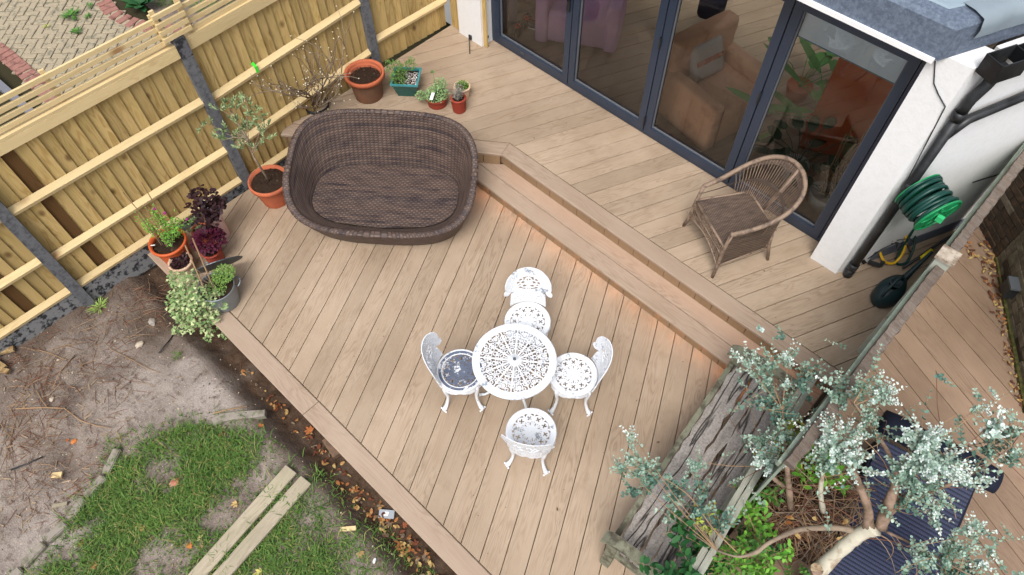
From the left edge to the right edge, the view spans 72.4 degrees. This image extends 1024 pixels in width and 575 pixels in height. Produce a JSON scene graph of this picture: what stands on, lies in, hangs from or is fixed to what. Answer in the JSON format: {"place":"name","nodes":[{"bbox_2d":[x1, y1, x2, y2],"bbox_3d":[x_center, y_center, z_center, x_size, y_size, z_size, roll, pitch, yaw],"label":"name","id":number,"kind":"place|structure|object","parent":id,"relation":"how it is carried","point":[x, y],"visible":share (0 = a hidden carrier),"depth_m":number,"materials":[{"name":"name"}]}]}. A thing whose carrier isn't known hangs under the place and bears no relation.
{"place":"outdoors","nodes":[
{"label":"outdoors","id":0,"kind":"place"},
{"bbox_2d":[145,0,234,23],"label":"flower bed","id":1,"kind":"object","parent":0,"point":[153,7],"visible":0.09,"depth_m":9.71,"materials":[{"name":"soil"}]},
{"bbox_2d":[152,0,173,7],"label":"grass tuft","id":2,"kind":"object","parent":1,"relation":"on","point":[169,1],"visible":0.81,"depth_m":9.70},
{"bbox_2d":[168,35,249,190],"bbox_3d":[-2.860,-1.606,6.792,0.109,1.982,0.104,39,65,23],"label":"fence post","id":3,"kind":"object","parent":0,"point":[190,64],"visible":0.7,"depth_m":6.51,"materials":[{"name":"concrete"}]},
{"bbox_2d":[147,0,192,45],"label":"trellis panel","id":4,"kind":"object","parent":3,"relation":"on","point":[181,14],"visible":1,"depth_m":5.84,"materials":[{"name":"brown wood"}]},
{"bbox_2d":[8,405,436,574],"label":"lawn grass","id":5,"kind":"structure","parent":0,"point":[189,465],"depth_m":5.76,"materials":[{"name":"plant"}]},
{"bbox_2d":[188,465,296,574],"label":"timber plank","id":6,"kind":"object","parent":5,"relation":"on","point":[256,508],"visible":1,"depth_m":5.68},
{"bbox_2d":[212,476,310,574],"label":"timber plank","id":7,"kind":"object","parent":5,"relation":"on","point":[255,537],"visible":1,"depth_m":5.64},
{"bbox_2d":[0,0,450,125],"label":"block paving","id":8,"kind":"structure","parent":0,"point":[30,45],"depth_m":9.39,"materials":[{"name":"brick"}]},
{"bbox_2d":[0,80,32,112],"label":"kerb","id":9,"kind":"structure","parent":8,"relation":"on","point":[4,88],"depth_m":8.67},
{"bbox_2d":[58,8,79,19],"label":"weed","id":10,"kind":"object","parent":8,"relation":"on","point":[69,13],"visible":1,"depth_m":9.58,"materials":[{"name":"green plant"}]},
{"bbox_2d":[121,0,152,11],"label":"broad leaf weed","id":11,"kind":"object","parent":8,"relation":"on","point":[134,4],"visible":1,"depth_m":9.53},
{"bbox_2d":[0,264,481,574],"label":"soil","id":12,"kind":"structure","parent":0,"point":[207,357],"depth_m":6.23,"materials":[{"name":"soil"}]},
{"bbox_2d":[0,368,10,374],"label":"rotten timber","id":13,"kind":"object","parent":12,"relation":"on","point":[5,371],"visible":1,"depth_m":6.44,"materials":[{"name":"brown wood"}]},
{"bbox_2d":[0,346,14,354],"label":"rotten timber","id":14,"kind":"object","parent":12,"relation":"on","point":[10,349],"visible":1,"depth_m":6.52,"materials":[{"name":"brown wood"}]},
{"bbox_2d":[9,567,24,574],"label":"edging stone","id":15,"kind":"object","parent":12,"relation":"on","point":[16,571],"visible":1,"depth_m":5.51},
{"bbox_2d":[10,456,42,470],"bbox_3d":[-4.161,1.510,6.007,0.262,0.017,0.019,-22,59,-13],"label":"fallen stick","id":16,"kind":"object","parent":12,"relation":"on","point":[26,463],"visible":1,"depth_m":6.00,"materials":[{"name":"black wood"}]},
{"bbox_2d":[20,541,47,567],"bbox_3d":[-3.822,2.142,5.607,0.075,0.072,0.198,27,61,17],"label":"edging stone","id":17,"kind":"object","parent":12,"relation":"on","point":[27,559],"visible":0.97,"depth_m":5.58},
{"bbox_2d":[0,221,82,356],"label":"timber fence","id":18,"kind":"object","parent":12,"relation":"on","point":[37,296],"visible":0.82,"depth_m":6.42,"materials":[{"name":"beige wood"}]},
{"bbox_2d":[0,201,95,307],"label":"fence post","id":19,"kind":"object","parent":12,"relation":"on","point":[15,226],"visible":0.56,"depth_m":6.21,"materials":[{"name":"concrete"}]},
{"bbox_2d":[0,14,167,133],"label":"trellis panel","id":20,"kind":"object","parent":19,"relation":"on","point":[51,85],"visible":0.85,"depth_m":5.56,"materials":[{"name":"brown wood"}]},
{"bbox_2d":[44,521,68,543],"bbox_3d":[-3.704,1.992,5.704,0.075,0.072,0.178,35,63,21],"label":"edging stone","id":21,"kind":"object","parent":12,"relation":"on","point":[57,530],"visible":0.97,"depth_m":5.67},
{"bbox_2d":[51,472,62,477],"bbox_3d":[-3.896,1.606,5.994,0.085,0.021,0.046,-7,57,-4],"label":"wood offcut","id":22,"kind":"object","parent":12,"relation":"on","point":[59,474],"visible":1,"depth_m":5.99,"materials":[{"name":"brown wood"}]},
{"bbox_2d":[52,501,67,508],"bbox_3d":[-3.759,1.808,5.819,0.120,0.018,0.032,-12,57,-7],"label":"wood offcut","id":23,"kind":"object","parent":12,"relation":"on","point":[57,505],"visible":1,"depth_m":5.81,"materials":[{"name":"brown wood"}]},
{"bbox_2d":[0,379,120,532],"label":"wood chips","id":24,"kind":"object","parent":12,"relation":"on","point":[22,523],"visible":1,"depth_m":6.02,"materials":[{"name":"brown wood"}]},
{"bbox_2d":[15,407,110,427],"bbox_3d":[-4.002,1.136,6.282,0.932,0.072,0.108,10,57,7],"label":"fallen stick","id":25,"kind":"object","parent":12,"relation":"on","point":[61,408],"visible":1,"depth_m":6.29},
{"bbox_2d":[65,498,87,521],"bbox_3d":[-3.605,1.845,5.809,0.075,0.079,0.186,18,59,12],"label":"edging stone","id":26,"kind":"object","parent":12,"relation":"on","point":[73,510],"visible":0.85,"depth_m":5.78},
{"bbox_2d":[84,475,106,497],"bbox_3d":[-3.514,1.688,5.920,0.075,0.081,0.192,23,60,15],"label":"edging stone","id":27,"kind":"object","parent":12,"relation":"on","point":[97,481],"visible":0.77,"depth_m":5.90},
{"bbox_2d":[85,297,107,313],"bbox_3d":[-4.075,0.178,6.898,0.215,0.074,0.229,10,57,7],"label":"weed","id":28,"kind":"object","parent":12,"relation":"on","point":[96,306],"visible":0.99,"depth_m":6.91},
{"bbox_2d":[101,448,122,474],"bbox_3d":[-3.446,1.505,6.043,0.075,0.076,0.222,9,57,6],"label":"edging stone","id":29,"kind":"object","parent":12,"relation":"on","point":[107,468],"visible":0.82,"depth_m":6.02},
{"bbox_2d":[0,280,245,542],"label":"scattered twigs","id":30,"kind":"object","parent":12,"relation":"on","point":[37,426],"visible":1,"depth_m":6.39,"materials":[{"name":"wood"}]},
{"bbox_2d":[0,43,245,300],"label":"timber fence","id":31,"kind":"object","parent":12,"relation":"on","point":[73,168],"visible":0.81,"depth_m":6.28,"materials":[{"name":"beige wood"}]},
{"bbox_2d":[0,274,431,573],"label":"pebbles","id":32,"kind":"object","parent":12,"relation":"on","point":[72,372],"visible":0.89,"depth_m":6.20,"materials":[{"name":"stone"}]},
{"bbox_2d":[211,410,266,426],"bbox_3d":[-2.446,1.157,6.273,0.476,0.070,0.106,-11,57,-6],"label":"curved edging","id":33,"kind":"object","parent":12,"relation":"on","point":[233,416],"visible":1,"depth_m":6.24,"materials":[{"name":"stone"}]},
{"bbox_2d":[322,439,340,459],"bbox_3d":[-1.596,1.422,6.245,0.101,0.062,0.200,-33,62,-19],"label":"half brick","id":34,"kind":"object","parent":12,"relation":"on","point":[334,452],"visible":0.5,"depth_m":6.20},
{"bbox_2d":[241,369,437,574],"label":"leaf litter","id":35,"kind":"object","parent":12,"relation":"on","point":[388,523],"visible":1,"depth_m":5.90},
{"bbox_2d":[340,526,355,531],"bbox_3d":[-1.335,1.967,5.705,0.125,0.023,0.037,-4,57,-2],"label":"wood offcut","id":36,"kind":"object","parent":12,"relation":"on","point":[350,528],"visible":1,"depth_m":5.70,"materials":[{"name":"brown wood"}]},
{"bbox_2d":[378,509,394,518],"bbox_3d":[-1.058,1.914,5.912,0.130,0.029,0.072,3,57,2],"label":"crushed pack","id":37,"kind":"object","parent":12,"relation":"on","point":[389,514],"visible":0.96,"depth_m":5.91,"materials":[{"name":"grey plastic"}]},
{"bbox_2d":[147,166,799,574],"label":"deck","id":38,"kind":"structure","parent":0,"point":[309,322],"depth_m":6.25,"materials":[{"name":"brown wood"}]},
{"bbox_2d":[123,182,193,264],"bbox_3d":[-3.325,-0.606,6.524,0.535,1.100,0.364,7,57,5],"label":"dahlia pot","id":39,"kind":"object","parent":38,"relation":"on","point":[165,246],"visible":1,"depth_m":6.68,"materials":[{"name":"orange plastic"}]},
{"bbox_2d":[168,251,193,278],"bbox_3d":[-3.196,-0.211,6.801,0.236,0.202,0.236,39,65,23],"label":"cream pot","id":40,"kind":"object","parent":38,"relation":"on","point":[181,263],"visible":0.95,"depth_m":6.73,"materials":[{"name":"ceramic"}]},
{"bbox_2d":[185,213,213,243],"bbox_3d":[-3.103,-0.591,7.005,0.259,0.276,0.297,39,65,23],"label":"rosette pot","id":41,"kind":"object","parent":38,"relation":"on","point":[192,230],"visible":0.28,"depth_m":6.93,"materials":[{"name":"ceramic"}]},
{"bbox_2d":[165,238,240,342],"bbox_3d":[-2.903,0.026,6.407,0.718,0.966,0.583,1,57,1],"label":"zinc tub","id":42,"kind":"object","parent":38,"relation":"on","point":[217,292],"visible":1,"depth_m":6.48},
{"bbox_2d":[184,184,230,240],"bbox_3d":[-2.943,-0.682,6.863,0.364,0.612,0.395,39,65,23],"label":"heuchera pot","id":43,"kind":"object","parent":38,"relation":"on","point":[211,215],"visible":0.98,"depth_m":6.71,"materials":[{"name":"plant"}]},
{"bbox_2d":[189,225,227,262],"bbox_3d":[-2.930,-0.418,6.827,0.351,0.383,0.343,39,65,23],"label":"burgundy plant","id":44,"kind":"object","parent":38,"relation":"on","point":[210,251],"visible":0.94,"depth_m":6.72,"materials":[{"name":"purple plant"}]},
{"bbox_2d":[192,256,242,273],"bbox_3d":[-2.786,-0.215,6.627,0.469,0.398,0.257,-22,59,-13],"label":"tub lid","id":45,"kind":"object","parent":38,"relation":"on","point":[213,265],"visible":0.88,"depth_m":6.58,"materials":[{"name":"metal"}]},
{"bbox_2d":[196,92,285,208],"bbox_3d":[-2.533,-1.309,6.828,0.687,1.351,0.419,6,57,4],"label":"olive tree","id":46,"kind":"object","parent":38,"relation":"on","point":[264,182],"visible":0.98,"depth_m":6.66,"materials":[{"name":"green plant"}]},
{"bbox_2d":[282,108,478,244],"bbox_3d":[-1.279,-1.032,6.933,1.903,0.855,1.202,3,57,3],"label":"rattan daybed","id":47,"kind":"object","parent":38,"relation":"on","point":[380,170],"visible":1,"depth_m":7.01,"materials":[{"name":"wicker"}]},
{"bbox_2d":[421,332,485,412],"bbox_3d":[-0.465,0.688,5.800,0.481,0.854,0.432,-1,57,0],"label":"cast chair","id":48,"kind":"object","parent":38,"relation":"on","point":[431,341],"visible":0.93,"depth_m":5.77,"materials":[{"name":"white paint"}]},
{"bbox_2d":[472,323,556,419],"bbox_3d":[0.022,0.752,5.852,0.682,0.695,0.682,31,62,19],"label":"cast table","id":49,"kind":"object","parent":38,"relation":"on","point":[514,360],"visible":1,"depth_m":5.58,"materials":[{"name":"white paint"}]},
{"bbox_2d":[504,267,552,361],"bbox_3d":[0.136,0.262,6.074,0.432,0.854,0.481,1,57,1],"label":"cast chair","id":50,"kind":"object","parent":38,"relation":"on","point":[518,294],"visible":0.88,"depth_m":6.04,"materials":[{"name":"white paint"}]},
{"bbox_2d":[501,408,556,475],"bbox_3d":[0.144,1.163,5.484,0.432,0.854,0.481,10,57,7],"label":"cast chair","id":51,"kind":"object","parent":38,"relation":"on","point":[537,449],"visible":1,"depth_m":5.50,"materials":[{"name":"white paint"}]},
{"bbox_2d":[285,137,827,423],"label":"deck steps","id":52,"kind":"structure","parent":38,"relation":"on","point":[689,316],"depth_m":6.69,"materials":[{"name":"brown"}]},
{"bbox_2d":[548,336,612,416],"bbox_3d":[0.544,0.716,5.773,0.481,0.854,0.432,2,57,2],"label":"cast chair","id":53,"kind":"object","parent":38,"relation":"on","point":[601,345],"visible":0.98,"depth_m":5.75,"materials":[{"name":"white paint"}]},
{"bbox_2d":[600,345,818,574],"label":"garden bench","id":54,"kind":"object","parent":38,"relation":"on","point":[625,549],"visible":0.59,"depth_m":5.27,"materials":[{"name":"grey wood"}]},
{"bbox_2d":[748,265,944,501],"bbox_3d":[2.311,0.886,5.179,0.104,1.633,1.940,39,65,23],"label":"boundary fence","id":55,"kind":"object","parent":38,"relation":"on","point":[897,319],"visible":0.77,"depth_m":4.55,"materials":[{"name":"wood"}]},
{"bbox_2d":[281,25,955,388],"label":"deck","id":56,"kind":"structure","parent":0,"point":[635,189],"depth_m":7.00,"materials":[{"name":"brown wood"}]},
{"bbox_2d":[183,0,370,174],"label":"timber fence","id":57,"kind":"object","parent":56,"relation":"on","point":[229,47],"visible":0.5,"depth_m":6.97,"materials":[{"name":"beige wood"}]},
{"bbox_2d":[179,0,246,31],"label":"trellis panel","id":58,"kind":"object","parent":57,"relation":"on","point":[206,11],"visible":0.72,"depth_m":6.07,"materials":[{"name":"brown wood"}]},
{"bbox_2d":[244,6,358,114],"bbox_3d":[-1.978,-2.049,6.936,1.051,1.454,0.964,7,57,5],"label":"bare shrub","id":59,"kind":"object","parent":56,"relation":"on","point":[325,99],"visible":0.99,"depth_m":7.08,"materials":[{"name":"brown plant"}]},
{"bbox_2d":[344,59,384,103],"bbox_3d":[-1.593,-2.239,7.671,0.440,0.327,0.440,39,65,23],"label":"terracotta pot","id":60,"kind":"object","parent":56,"relation":"on","point":[367,87],"visible":1,"depth_m":7.61,"materials":[{"name":"ceramic"}]},
{"bbox_2d":[359,0,381,63],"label":"fence post","id":61,"kind":"object","parent":56,"relation":"on","point":[368,25],"visible":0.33,"depth_m":7.58,"materials":[{"name":"concrete"}]},
{"bbox_2d":[385,56,421,96],"bbox_3d":[-1.209,-2.308,7.668,0.398,0.402,0.333,3,57,3],"label":"teal pot","id":62,"kind":"object","parent":56,"relation":"on","point":[405,80],"visible":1,"depth_m":7.65,"materials":[{"name":"ceramic"}]},
{"bbox_2d":[369,0,446,62],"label":"timber fence","id":63,"kind":"object","parent":56,"relation":"on","point":[400,26],"visible":0.92,"depth_m":7.99,"materials":[{"name":"beige wood"}]},
{"bbox_2d":[415,70,449,109],"bbox_3d":[-0.842,-2.133,7.581,0.317,0.352,0.359,39,65,23],"label":"succulent bowl","id":64,"kind":"object","parent":56,"relation":"on","point":[435,96],"visible":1,"depth_m":7.59,"materials":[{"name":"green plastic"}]},
{"bbox_2d":[448,81,467,113],"bbox_3d":[-0.578,-2.039,7.525,0.204,0.338,0.208,-28,61,-17],"label":"lavender pot","id":65,"kind":"object","parent":56,"relation":"on","point":[458,99],"visible":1,"depth_m":7.51,"materials":[{"name":"ceramic"}]},
{"bbox_2d":[453,80,470,99],"bbox_3d":[-0.547,-2.180,7.701,0.195,0.199,0.194,39,65,23],"label":"stone pot","id":66,"kind":"object","parent":56,"relation":"on","point":[466,84],"visible":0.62,"depth_m":7.66,"materials":[{"name":"stone"}]},
{"bbox_2d":[450,0,487,47],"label":"timber fence","id":67,"kind":"object","parent":56,"relation":"on","point":[454,13],"visible":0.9,"depth_m":8.16,"materials":[{"name":"beige wood"}]},
{"bbox_2d":[682,154,807,277],"bbox_3d":[2.106,-0.687,6.276,0.786,0.914,0.675,-14,58,-9],"label":"wicker armchair","id":68,"kind":"object","parent":56,"relation":"on","point":[742,224],"visible":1,"depth_m":6.26,"materials":[{"name":"wicker"}]},
{"bbox_2d":[862,260,884,267],"bbox_3d":[3.292,-0.237,6.426,0.228,0.075,0.056,17,58,11],"label":"spray gun","id":69,"kind":"object","parent":56,"relation":"on","point":[876,264],"visible":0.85,"depth_m":6.43,"materials":[{"name":"black plastic"}]},
{"bbox_2d":[870,251,933,307],"bbox_3d":[3.459,-0.077,6.196,0.607,0.352,0.221,-32,62,-19],"label":"watering can","id":70,"kind":"object","parent":56,"relation":"on","point":[883,294],"visible":1,"depth_m":6.14,"materials":[{"name":"black plastic"}]},
{"bbox_2d":[895,229,915,265],"bbox_3d":[3.566,-0.397,6.363,0.395,0.402,0.228,-16,58,-10],"label":"green hose","id":71,"kind":"object","parent":56,"relation":"on","point":[902,247],"visible":0.73,"depth_m":6.46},
{"bbox_2d":[856,244,962,353],"bbox_3d":[3.018,0.245,5.540,0.130,1.721,0.130,39,65,23],"label":"boundary post","id":72,"kind":"object","parent":56,"relation":"on","point":[946,257],"visible":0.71,"depth_m":4.85,"materials":[{"name":"green paint"}]},
{"bbox_2d":[902,234,952,268],"bbox_3d":[3.928,-0.617,6.121,0.774,1.027,0.053,-28,61,-16],"label":"telescopic pole","id":73,"kind":"object","parent":56,"relation":"on","point":[922,255],"visible":0.49,"depth_m":6.46,"materials":[{"name":"black plastic"}]},
{"bbox_2d":[914,143,1023,282],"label":"boundary fence","id":74,"kind":"object","parent":56,"relation":"on","point":[958,239],"visible":0.79,"depth_m":5.27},
{"bbox_2d":[457,156,830,574],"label":"ground","id":75,"kind":"structure","parent":0,"point":[815,405],"depth_m":6.58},
{"bbox_2d":[444,0,1023,273],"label":"house extension","id":76,"kind":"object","parent":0,"point":[953,39],"visible":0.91,"depth_m":5.54,"materials":[{"name":"paint"}]},
{"bbox_2d":[494,0,573,82],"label":"door leaf","id":77,"kind":"structure","parent":76,"relation":"in","point":[562,74],"depth_m":7.88,"materials":[{"name":"metal"}]},
{"bbox_2d":[568,0,669,129],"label":"door leaf","id":78,"kind":"structure","parent":76,"relation":"in","point":[578,7],"depth_m":7.25,"materials":[{"name":"metal"}]},
{"bbox_2d":[643,0,796,182],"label":"door leaf","id":79,"kind":"structure","parent":76,"relation":"in","point":[674,7],"depth_m":6.51,"materials":[{"name":"metal"}]},
{"bbox_2d":[728,0,922,237],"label":"door leaf","id":80,"kind":"structure","parent":76,"relation":"in","point":[799,12],"depth_m":5.70,"materials":[{"name":"metal"}]},
{"bbox_2d":[798,13,906,83],"bbox_3d":[2.568,-1.851,5.248,0.858,0.350,0.063,39,65,23],"label":"window blind","id":81,"kind":"object","parent":76,"relation":"attached to","point":[858,51],"depth_m":5.27,"materials":[{"name":"grey fabric"}]},
{"bbox_2d":[867,238,914,258],"bbox_3d":[3.475,-0.434,6.408,0.370,0.253,0.461,39,65,23],"label":"cable","id":82,"kind":"object","parent":76,"relation":"attached to","point":[896,246],"visible":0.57,"depth_m":6.34,"materials":[{"name":"black plastic"}]},
{"bbox_2d":[879,235,906,264],"bbox_3d":[3.506,-0.431,6.358,0.231,0.426,0.285,39,65,23],"label":"yellow hose","id":83,"kind":"object","parent":76,"relation":"hanging from","point":[897,259],"visible":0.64,"depth_m":6.44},
{"bbox_2d":[904,61,945,184],"bbox_3d":[2.904,-1.135,5.005,0.288,1.033,0.038,32,62,19],"label":"cable","id":84,"kind":"object","parent":76,"relation":"attached to","point":[935,124],"visible":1,"depth_m":4.85,"materials":[{"name":"black plastic"}]},
{"bbox_2d":[895,174,962,229],"bbox_3d":[3.196,-0.665,5.398,0.372,0.401,0.399,-18,58,-11],"label":"hose reel","id":85,"kind":"object","parent":76,"relation":"attached to","point":[930,195],"visible":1,"depth_m":5.29,"materials":[{"name":"green plastic"}]},
{"bbox_2d":[842,80,1023,277],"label":"drainpipe","id":86,"kind":"object","parent":76,"relation":"attached to","point":[960,118],"visible":0.86,"depth_m":4.94,"materials":[{"name":"black plastic"}]},
{"bbox_2d":[975,43,1023,84],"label":"gutter","id":87,"kind":"object","parent":76,"relation":"attached to","point":[994,67],"visible":1,"depth_m":4.43,"materials":[{"name":"black plastic"}]},
{"bbox_2d":[504,0,1023,269],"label":"indoor floor","id":88,"kind":"structure","parent":0,"point":[619,75],"depth_m":8.06,"materials":[{"name":"brown wood"}]},
{"bbox_2d":[514,20,522,37],"bbox_3d":[0.074,-3.115,8.326,0.102,0.126,0.283,6,57,5],"label":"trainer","id":89,"kind":"object","parent":88,"relation":"on","point":[518,27],"visible":1,"depth_m":8.29,"materials":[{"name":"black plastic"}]},
{"bbox_2d":[523,12,531,28],"bbox_3d":[0.183,-3.245,8.410,0.102,0.126,0.283,6,57,5],"label":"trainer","id":90,"kind":"object","parent":88,"relation":"on","point":[526,20],"visible":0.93,"depth_m":8.38,"materials":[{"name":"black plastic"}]},
{"bbox_2d":[524,16,534,29],"bbox_3d":[0.278,-3.156,8.351,0.283,0.126,0.102,15,58,10],"label":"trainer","id":91,"kind":"object","parent":88,"relation":"on","point":[530,24],"visible":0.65,"depth_m":8.34,"materials":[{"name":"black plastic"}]},
{"bbox_2d":[535,0,626,52],"bbox_3d":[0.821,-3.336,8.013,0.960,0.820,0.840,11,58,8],"label":"curtain","id":92,"kind":"object","parent":88,"relation":"on","point":[602,22],"visible":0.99,"depth_m":7.90,"materials":[{"name":"fabric"}]},
{"bbox_2d":[697,0,727,18],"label":"dark bag","id":93,"kind":"object","parent":88,"relation":"on","point":[706,9],"visible":0.81,"depth_m":7.88,"materials":[{"name":"black fabric"}]},
{"bbox_2d":[658,10,767,150],"bbox_3d":[2.106,-2.133,7.183,0.910,0.890,0.860,-30,61,-18],"label":"leather armchair","id":94,"kind":"object","parent":88,"relation":"on","point":[706,114],"visible":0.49,"depth_m":7.08,"materials":[{"name":"leather"}]},
{"bbox_2d":[689,35,723,81],"bbox_3d":[1.982,-2.338,7.132,0.400,0.380,0.125,-30,39,-18],"label":"cushion","id":95,"kind":"object","parent":94,"relation":"on","point":[706,59],"visible":0.84,"depth_m":7.08,"materials":[{"name":"beige fabric"}]},
{"bbox_2d":[726,37,822,143],"bbox_3d":[3.211,-2.106,7.162,2.160,1.032,0.793,-24,60,-15],"label":"house plant","id":96,"kind":"object","parent":88,"relation":"on","point":[789,106],"visible":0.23,"depth_m":6.95,"materials":[{"name":"plant"}]},
{"bbox_2d":[768,37,837,103],"bbox_3d":[3.257,-2.260,7.296,1.022,0.863,1.099,39,65,23],"label":"house plant","id":97,"kind":"object","parent":88,"relation":"on","point":[796,92],"visible":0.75,"depth_m":7.50,"materials":[{"name":"plant"}]},
{"bbox_2d":[753,115,857,180],"bbox_3d":[2.855,-1.356,6.858,0.921,0.611,0.701,39,65,23],"label":"house plant","id":98,"kind":"object","parent":88,"relation":"on","point":[798,124],"visible":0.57,"depth_m":6.77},
{"bbox_2d":[790,163,846,212],"bbox_3d":[3.066,-1.020,6.652,0.662,0.584,0.701,39,65,23],"label":"house plant","id":99,"kind":"object","parent":88,"relation":"on","point":[817,202],"visible":0.48,"depth_m":6.73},
{"bbox_2d":[818,125,867,198],"bbox_3d":[3.010,-1.117,6.408,0.223,0.800,0.223,39,65,23],"label":"stick trellis","id":100,"kind":"object","parent":99,"relation":"in","point":[838,176],"visible":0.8,"depth_m":6.44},
{"bbox_2d":[825,79,856,163],"bbox_3d":[3.556,-1.608,7.205,1.281,0.578,0.789,39,65,23],"label":"house plant","id":101,"kind":"object","parent":88,"relation":"on","point":[847,148],"visible":0.06,"depth_m":7.00,"materials":[{"name":"green plant"}]},
{"bbox_2d":[799,57,893,160],"bbox_3d":[3.325,-1.714,6.665,0.750,1.300,0.050,20,59,13],"label":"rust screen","id":102,"kind":"object","parent":88,"relation":"on","point":[854,95],"visible":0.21,"depth_m":6.67,"materials":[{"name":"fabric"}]},
{"bbox_2d":[707,227,1023,574],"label":"neighbouring deck","id":103,"kind":"structure","parent":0,"point":[952,329],"depth_m":5.86,"materials":[{"name":"wood"}]},
{"bbox_2d":[638,419,850,574],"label":"jasmine shrub","id":104,"kind":"object","parent":103,"relation":"on","point":[746,539],"visible":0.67,"depth_m":4.64,"materials":[{"name":"green plant"}]},
{"bbox_2d":[753,444,875,573],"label":"twig heap","id":105,"kind":"object","parent":103,"relation":"on","point":[809,547],"visible":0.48,"depth_m":4.99,"materials":[{"name":"brown plant"}]},
{"bbox_2d":[609,324,1023,574],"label":"eucalyptus tree","id":106,"kind":"object","parent":103,"relation":"on","point":[930,464],"visible":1,"depth_m":4.25,"materials":[{"name":"green plant"}]},
{"bbox_2d":[828,410,1003,574],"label":"sun lounger","id":107,"kind":"object","parent":103,"relation":"on","point":[865,558],"visible":0.32,"depth_m":4.98,"materials":[{"name":"blue fabric"}]},
{"bbox_2d":[964,236,1023,409],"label":"leaf litter","id":108,"kind":"object","parent":103,"relation":"on","point":[1011,354],"visible":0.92,"depth_m":6.29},
{"bbox_2d":[979,167,1023,256],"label":"brick wall","id":109,"kind":"structure","parent":103,"relation":"on","point":[1001,225],"depth_m":6.36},
{"bbox_2d":[994,230,1023,412],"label":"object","id":110,"kind":"structure","parent":103,"relation":"on","point":[1009,260],"depth_m":6.09,"materials":[{"name":"wood"}]},
{"bbox_2d":[1000,276,1020,298],"bbox_3d":[4.373,0.003,6.134,0.100,0.147,0.140,10,57,7],"label":"outdoor box","id":111,"kind":"object","parent":110,"relation":"attached to","point":[1010,287],"visible":1,"depth_m":6.10,"materials":[{"name":"grey plastic"}]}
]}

